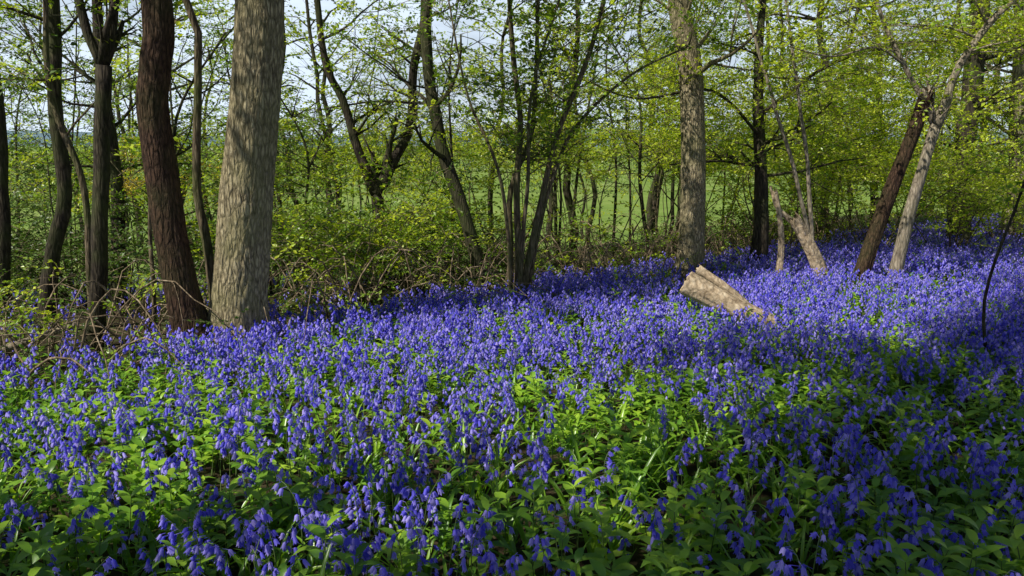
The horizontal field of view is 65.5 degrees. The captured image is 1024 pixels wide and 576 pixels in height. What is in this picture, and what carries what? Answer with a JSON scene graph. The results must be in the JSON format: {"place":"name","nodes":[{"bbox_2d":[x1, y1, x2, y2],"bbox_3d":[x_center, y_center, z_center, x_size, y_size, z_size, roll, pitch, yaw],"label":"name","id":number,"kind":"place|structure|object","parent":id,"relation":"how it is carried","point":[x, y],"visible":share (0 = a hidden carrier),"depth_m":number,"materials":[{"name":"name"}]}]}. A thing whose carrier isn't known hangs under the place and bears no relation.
{"place":"outdoors","nodes":[
{"label":"outdoors","id":0,"kind":"place"},
{"bbox_2d":[0,0,1012,136],"label":"sky","id":1,"kind":"structure","parent":0,"point":[328,5],"materials":[{"name":"white"}]},
{"bbox_2d":[7,129,1008,146],"bbox_3d":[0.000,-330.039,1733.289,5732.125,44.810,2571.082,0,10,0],"label":"hills","id":2,"kind":"structure","parent":0,"point":[48,138],"depth_m":1590.48,"materials":[{"name":"green plant"}]},
{"bbox_2d":[0,145,1023,575],"bbox_3d":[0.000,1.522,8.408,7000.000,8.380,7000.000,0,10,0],"label":"ground","id":3,"kind":"structure","parent":0,"point":[636,559],"depth_m":5.78,"materials":[{"name":"green plant"}]},
{"bbox_2d":[0,20,26,323],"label":"hazel tree","id":4,"kind":"object","parent":3,"relation":"on","point":[5,236],"visible":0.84,"depth_m":10.93,"materials":[{"name":"brown plant"}]},
{"bbox_2d":[5,98,54,236],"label":"elder shrub","id":5,"kind":"object","parent":3,"relation":"on","point":[14,193],"visible":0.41,"depth_m":16.64,"materials":[{"name":"green plant"}]},
{"bbox_2d":[0,322,76,351],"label":"fallen branch","id":6,"kind":"object","parent":3,"relation":"on","point":[9,347],"visible":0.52,"depth_m":7.53,"materials":[{"name":"brown wood"}]},
{"bbox_2d":[9,185,91,261],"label":"elder shrub","id":7,"kind":"object","parent":3,"relation":"on","point":[14,240],"visible":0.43,"depth_m":13.09,"materials":[{"name":"green plant"}]},
{"bbox_2d":[11,213,109,295],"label":"elder shrub","id":8,"kind":"object","parent":3,"relation":"on","point":[28,244],"visible":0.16,"depth_m":14.97,"materials":[{"name":"green plant"}]},
{"bbox_2d":[0,0,126,334],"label":"hazel tree","id":9,"kind":"object","parent":3,"relation":"on","point":[57,231],"visible":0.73,"depth_m":9.87,"materials":[{"name":"brown plant"}]},
{"bbox_2d":[0,0,139,301],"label":"hazel tree","id":10,"kind":"object","parent":3,"relation":"on","point":[49,80],"visible":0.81,"depth_m":9.15,"materials":[{"name":"brown plant"}]},
{"bbox_2d":[11,219,156,314],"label":"elder shrub","id":11,"kind":"object","parent":3,"relation":"on","point":[33,269],"visible":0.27,"depth_m":12.94,"materials":[{"name":"green plant"}]},
{"bbox_2d":[6,113,178,288],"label":"hazel shrub","id":12,"kind":"object","parent":3,"relation":"on","point":[54,184],"visible":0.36,"depth_m":15.81,"materials":[{"name":"green plant"}]},
{"bbox_2d":[0,0,211,306],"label":"hazel tree","id":13,"kind":"object","parent":3,"relation":"on","point":[117,186],"visible":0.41,"depth_m":12.71,"materials":[{"name":"green plant"}]},
{"bbox_2d":[10,196,216,315],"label":"elder shrub","id":14,"kind":"object","parent":3,"relation":"on","point":[121,257],"visible":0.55,"depth_m":11.55,"materials":[{"name":"green plant"}]},
{"bbox_2d":[61,0,200,347],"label":"hazel tree","id":15,"kind":"object","parent":3,"relation":"on","point":[111,36],"visible":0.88,"depth_m":8.31,"materials":[{"name":"brown plant"}]},
{"bbox_2d":[108,0,218,333],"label":"ash sapling","id":16,"kind":"object","parent":3,"relation":"on","point":[151,261],"visible":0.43,"depth_m":8.94,"materials":[{"name":"brown plant"}]},
{"bbox_2d":[135,0,213,352],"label":"oak tree","id":17,"kind":"object","parent":3,"relation":"on","point":[167,214],"visible":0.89,"depth_m":7.62,"materials":[{"name":"brown plant"}]},
{"bbox_2d":[76,129,285,291],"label":"shrub","id":18,"kind":"object","parent":3,"relation":"on","point":[127,183],"visible":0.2,"depth_m":14.23,"materials":[{"name":"green plant"}]},
{"bbox_2d":[77,140,308,268],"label":"hazel shrub","id":19,"kind":"object","parent":3,"relation":"on","point":[140,205],"visible":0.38,"depth_m":12.73,"materials":[{"name":"green plant"}]},
{"bbox_2d":[182,0,213,303],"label":"ash sapling","id":20,"kind":"object","parent":3,"relation":"on","point":[198,199],"visible":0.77,"depth_m":8.05,"materials":[{"name":"brown plant"}]},
{"bbox_2d":[128,200,284,276],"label":"hazel shrub","id":21,"kind":"object","parent":3,"relation":"on","point":[190,236],"visible":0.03,"depth_m":17.37,"materials":[{"name":"green plant"}]},
{"bbox_2d":[120,106,302,265],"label":"hazel shrub","id":22,"kind":"object","parent":3,"relation":"on","point":[182,171],"visible":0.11,"depth_m":19.73,"materials":[{"name":"green plant"}]},
{"bbox_2d":[135,205,310,289],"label":"elder shrub","id":23,"kind":"object","parent":3,"relation":"on","point":[200,247],"visible":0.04,"depth_m":14.35,"materials":[{"name":"green plant"}]},
{"bbox_2d":[208,0,284,358],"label":"oak tree","id":24,"kind":"object","parent":3,"relation":"on","point":[240,276],"visible":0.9,"depth_m":7.73,"materials":[{"name":"grey plant"}]},
{"bbox_2d":[169,77,354,288],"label":"hazel shrub","id":25,"kind":"object","parent":3,"relation":"on","point":[293,129],"visible":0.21,"depth_m":15.89,"materials":[{"name":"green plant"}]},
{"bbox_2d":[188,148,393,297],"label":"hazel shrub","id":26,"kind":"object","parent":3,"relation":"on","point":[303,213],"visible":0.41,"depth_m":12.39,"materials":[{"name":"green plant"}]},
{"bbox_2d":[185,172,477,293],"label":"hawthorn shrub","id":27,"kind":"object","parent":3,"relation":"on","point":[335,254],"visible":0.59,"depth_m":11.32,"materials":[{"name":"green plant"}]},
{"bbox_2d":[269,291,393,311],"bbox_3d":[-2.548,0.221,11.276,1.780,0.364,0.263,-2,11,-12],"label":"mossy log","id":28,"kind":"object","parent":3,"relation":"on","point":[363,299],"visible":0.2,"depth_m":11.18,"materials":[{"name":"brown wood"}]},
{"bbox_2d":[268,214,409,292],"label":"elder shrub","id":29,"kind":"object","parent":3,"relation":"on","point":[284,265],"visible":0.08,"depth_m":13.99,"materials":[{"name":"green plant"}]},
{"bbox_2d":[277,90,428,249],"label":"hazel shrub","id":30,"kind":"object","parent":3,"relation":"on","point":[380,151],"visible":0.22,"depth_m":19.77,"materials":[{"name":"green plant"}]},
{"bbox_2d":[202,108,507,268],"bbox_3d":[-2.848,-1.961,16.356,6.325,3.488,5.180,0,10,0],"label":"hawthorn shrub","id":31,"kind":"object","parent":3,"relation":"on","point":[373,147],"visible":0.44,"depth_m":15.70,"materials":[{"name":"green plant"}]},
{"bbox_2d":[279,0,479,291],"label":"field maple tree","id":32,"kind":"object","parent":3,"relation":"on","point":[383,167],"visible":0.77,"depth_m":12.70,"materials":[{"name":"green plant"}]},
{"bbox_2d":[271,152,513,294],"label":"hazel shrub","id":33,"kind":"object","parent":3,"relation":"on","point":[410,236],"visible":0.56,"depth_m":12.23,"materials":[{"name":"green plant"}]},
{"bbox_2d":[296,0,510,292],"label":"field maple tree","id":34,"kind":"object","parent":3,"relation":"on","point":[441,152],"visible":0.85,"depth_m":11.72,"materials":[{"name":"green plant"}]},
{"bbox_2d":[305,51,515,262],"bbox_3d":[-2.355,-3.054,19.451,5.636,5.145,5.829,0,10,0],"label":"hazel shrub","id":35,"kind":"object","parent":3,"relation":"on","point":[418,144],"visible":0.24,"depth_m":19.28,"materials":[{"name":"green plant"}]},
{"bbox_2d":[335,196,506,283],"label":"hazel shrub","id":36,"kind":"object","parent":3,"relation":"on","point":[445,215],"visible":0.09,"depth_m":13.87,"materials":[{"name":"green plant"}]},
{"bbox_2d":[326,157,566,285],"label":"hawthorn shrub","id":37,"kind":"object","parent":3,"relation":"on","point":[480,202],"visible":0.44,"depth_m":13.53,"materials":[{"name":"green plant"}]},
{"bbox_2d":[0,202,939,400],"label":"bramble undergrowth","id":38,"kind":"object","parent":3,"relation":"on","point":[5,333],"visible":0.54,"depth_m":10.31,"materials":[{"name":"green plant"}]},
{"bbox_2d":[333,107,612,269],"bbox_3d":[-0.782,-2.034,16.185,5.678,3.366,5.027,0,10,0],"label":"hawthorn shrub","id":39,"kind":"object","parent":3,"relation":"on","point":[500,159],"visible":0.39,"depth_m":15.86,"materials":[{"name":"green plant"}]},
{"bbox_2d":[0,0,957,301],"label":"sapling thicket","id":40,"kind":"object","parent":3,"relation":"on","point":[290,112],"visible":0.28,"depth_m":15.18,"materials":[{"name":"green plant"}]},
{"bbox_2d":[405,204,572,271],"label":"elder shrub","id":41,"kind":"object","parent":3,"relation":"on","point":[495,234],"visible":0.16,"depth_m":15.25,"materials":[{"name":"green plant"}]},
{"bbox_2d":[8,113,1007,193],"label":"distant hedgerow","id":42,"kind":"object","parent":3,"relation":"on","point":[618,167],"visible":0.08,"depth_m":136.21,"materials":[{"name":"green plant"}]},
{"bbox_2d":[0,0,1019,276],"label":"distant trees","id":43,"kind":"object","parent":3,"relation":"on","point":[650,214],"visible":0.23,"depth_m":23.08,"materials":[{"name":"green plant"}]},
{"bbox_2d":[0,212,1023,575],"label":"bluebell","id":44,"kind":"object","parent":3,"relation":"on","point":[758,290],"depth_m":5.48,"materials":[{"name":"plant"}]},
{"bbox_2d":[0,214,1023,575],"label":"dogs mercury plants","id":45,"kind":"object","parent":3,"relation":"on","point":[664,556],"visible":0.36,"depth_m":4.23,"materials":[{"name":"green plant"}]},
{"bbox_2d":[435,36,634,255],"bbox_3d":[0.637,-3.364,19.264,4.816,5.309,6.602,0,10,0],"label":"hawthorn shrub","id":46,"kind":"object","parent":3,"relation":"on","point":[539,163],"visible":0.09,"depth_m":18.78,"materials":[{"name":"green plant"}]},
{"bbox_2d":[357,0,773,311],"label":"hazel tree","id":47,"kind":"object","parent":3,"relation":"on","point":[518,136],"visible":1,"depth_m":10.23,"materials":[{"name":"green plant"}]},
{"bbox_2d":[498,198,648,273],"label":"hazel shrub","id":48,"kind":"object","parent":3,"relation":"on","point":[575,227],"visible":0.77,"depth_m":14.12,"materials":[{"name":"green plant"}]},
{"bbox_2d":[533,107,752,265],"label":"hawthorn shrub","id":49,"kind":"object","parent":3,"relation":"on","point":[636,141],"visible":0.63,"depth_m":15.11,"materials":[{"name":"green plant"}]},
{"bbox_2d":[592,15,841,242],"bbox_3d":[4.795,-3.753,19.144,5.887,5.675,7.053,0,10,0],"label":"hazel shrub","id":50,"kind":"object","parent":3,"relation":"on","point":[677,125],"visible":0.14,"depth_m":19.15,"materials":[{"name":"green plant"}]},
{"bbox_2d":[655,0,798,282],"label":"ash tree","id":51,"kind":"object","parent":3,"relation":"on","point":[693,180],"visible":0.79,"depth_m":12.63,"materials":[{"name":"grey plant"}]},
{"bbox_2d":[680,264,787,330],"bbox_3d":[2.614,0.172,9.141,1.326,0.804,0.467,4,11,21],"label":"fallen log","id":52,"kind":"object","parent":3,"relation":"on","point":[702,285],"visible":0.67,"depth_m":9.06,"materials":[{"name":"brown wood"}]},
{"bbox_2d":[564,6,908,256],"bbox_3d":[4.241,-3.183,16.524,6.358,5.287,5.702,0,10,0],"label":"hawthorn shrub","id":53,"kind":"object","parent":3,"relation":"on","point":[667,141],"visible":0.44,"depth_m":16.26,"materials":[{"name":"green plant"}]},
{"bbox_2d":[505,0,1023,267],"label":"hawthorn tree","id":54,"kind":"object","parent":3,"relation":"on","point":[760,235],"visible":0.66,"depth_m":13.21,"materials":[{"name":"green plant"}]},
{"bbox_2d":[663,186,892,251],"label":"hazel shrub","id":55,"kind":"object","parent":3,"relation":"on","point":[724,215],"visible":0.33,"depth_m":17.73,"materials":[{"name":"green plant"}]},
{"bbox_2d":[680,101,912,258],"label":"hawthorn shrub","id":56,"kind":"object","parent":3,"relation":"on","point":[791,184],"visible":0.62,"depth_m":14.95,"materials":[{"name":"green plant"}]},
{"bbox_2d":[719,0,876,282],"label":"hazel tree","id":57,"kind":"object","parent":3,"relation":"on","point":[809,224],"visible":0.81,"depth_m":11.89,"materials":[{"name":"green plant"}]},
{"bbox_2d":[769,185,832,284],"bbox_3d":[4.441,-0.665,12.113,1.080,1.773,0.285,1,10,6],"label":"splintered stump","id":58,"kind":"object","parent":3,"relation":"on","point":[815,258],"visible":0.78,"depth_m":12.05,"materials":[{"name":"brown wood"}]},
{"bbox_2d":[652,23,955,238],"bbox_3d":[6.520,-3.557,19.206,6.462,4.955,8.098,0,10,0],"label":"hawthorn shrub","id":59,"kind":"object","parent":3,"relation":"on","point":[903,82],"visible":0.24,"depth_m":17.34,"materials":[{"name":"green plant"}]},
{"bbox_2d":[744,15,1012,233],"bbox_3d":[9.944,-4.023,20.349,7.251,5.504,5.707,0,10,0],"label":"hawthorn shrub","id":60,"kind":"object","parent":3,"relation":"on","point":[870,133],"visible":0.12,"depth_m":19.82,"materials":[{"name":"green plant"}]},
{"bbox_2d":[736,0,1023,291],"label":"hawthorn tree","id":61,"kind":"object","parent":3,"relation":"on","point":[935,118],"visible":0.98,"depth_m":11.55,"materials":[{"name":"green plant"}]},
{"bbox_2d":[752,53,1023,259],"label":"hawthorn shrub","id":62,"kind":"object","parent":3,"relation":"on","point":[909,177],"visible":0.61,"depth_m":15.23,"materials":[{"name":"green plant"}]},
{"bbox_2d":[848,86,934,289],"bbox_3d":[5.648,-1.395,11.936,1.061,3.233,0.254,0,10,0],"label":"broken tree trunk","id":63,"kind":"object","parent":3,"relation":"on","point":[876,229],"visible":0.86,"depth_m":11.86,"materials":[{"name":"brown plant"}]},
{"bbox_2d":[823,149,1023,251],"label":"hawthorn shrub","id":64,"kind":"object","parent":3,"relation":"on","point":[985,208],"visible":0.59,"depth_m":15.09,"materials":[{"name":"green plant"}]},
{"bbox_2d":[881,0,1023,251],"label":"ash tree","id":65,"kind":"object","parent":3,"relation":"on","point":[969,107],"visible":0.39,"depth_m":16.34,"materials":[{"name":"green plant"}]},
{"bbox_2d":[899,105,1023,250],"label":"hawthorn shrub","id":66,"kind":"object","parent":3,"relation":"on","point":[1015,219],"visible":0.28,"depth_m":16.72,"materials":[{"name":"green plant"}]},
{"bbox_2d":[900,0,1023,244],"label":"ash tree","id":67,"kind":"object","parent":3,"relation":"on","point":[1017,72],"visible":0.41,"depth_m":17.51,"materials":[{"name":"green plant"}]},
{"bbox_2d":[927,71,1022,210],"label":"hawthorn shrub","id":68,"kind":"object","parent":3,"relation":"on","point":[994,151],"visible":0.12,"depth_m":19.03,"materials":[{"name":"green plant"}]},
{"bbox_2d":[960,167,1023,351],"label":"ash sapling","id":69,"kind":"object","parent":3,"relation":"on","point":[1007,199],"visible":0.9,"depth_m":7.05,"materials":[{"name":"brown plant"}]},
{"bbox_2d":[980,68,1010,191],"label":"hawthorn shrub","id":70,"kind":"object","parent":3,"relation":"on","point":[1002,115],"visible":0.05,"depth_m":22.00,"materials":[{"name":"green plant"}]}
]}

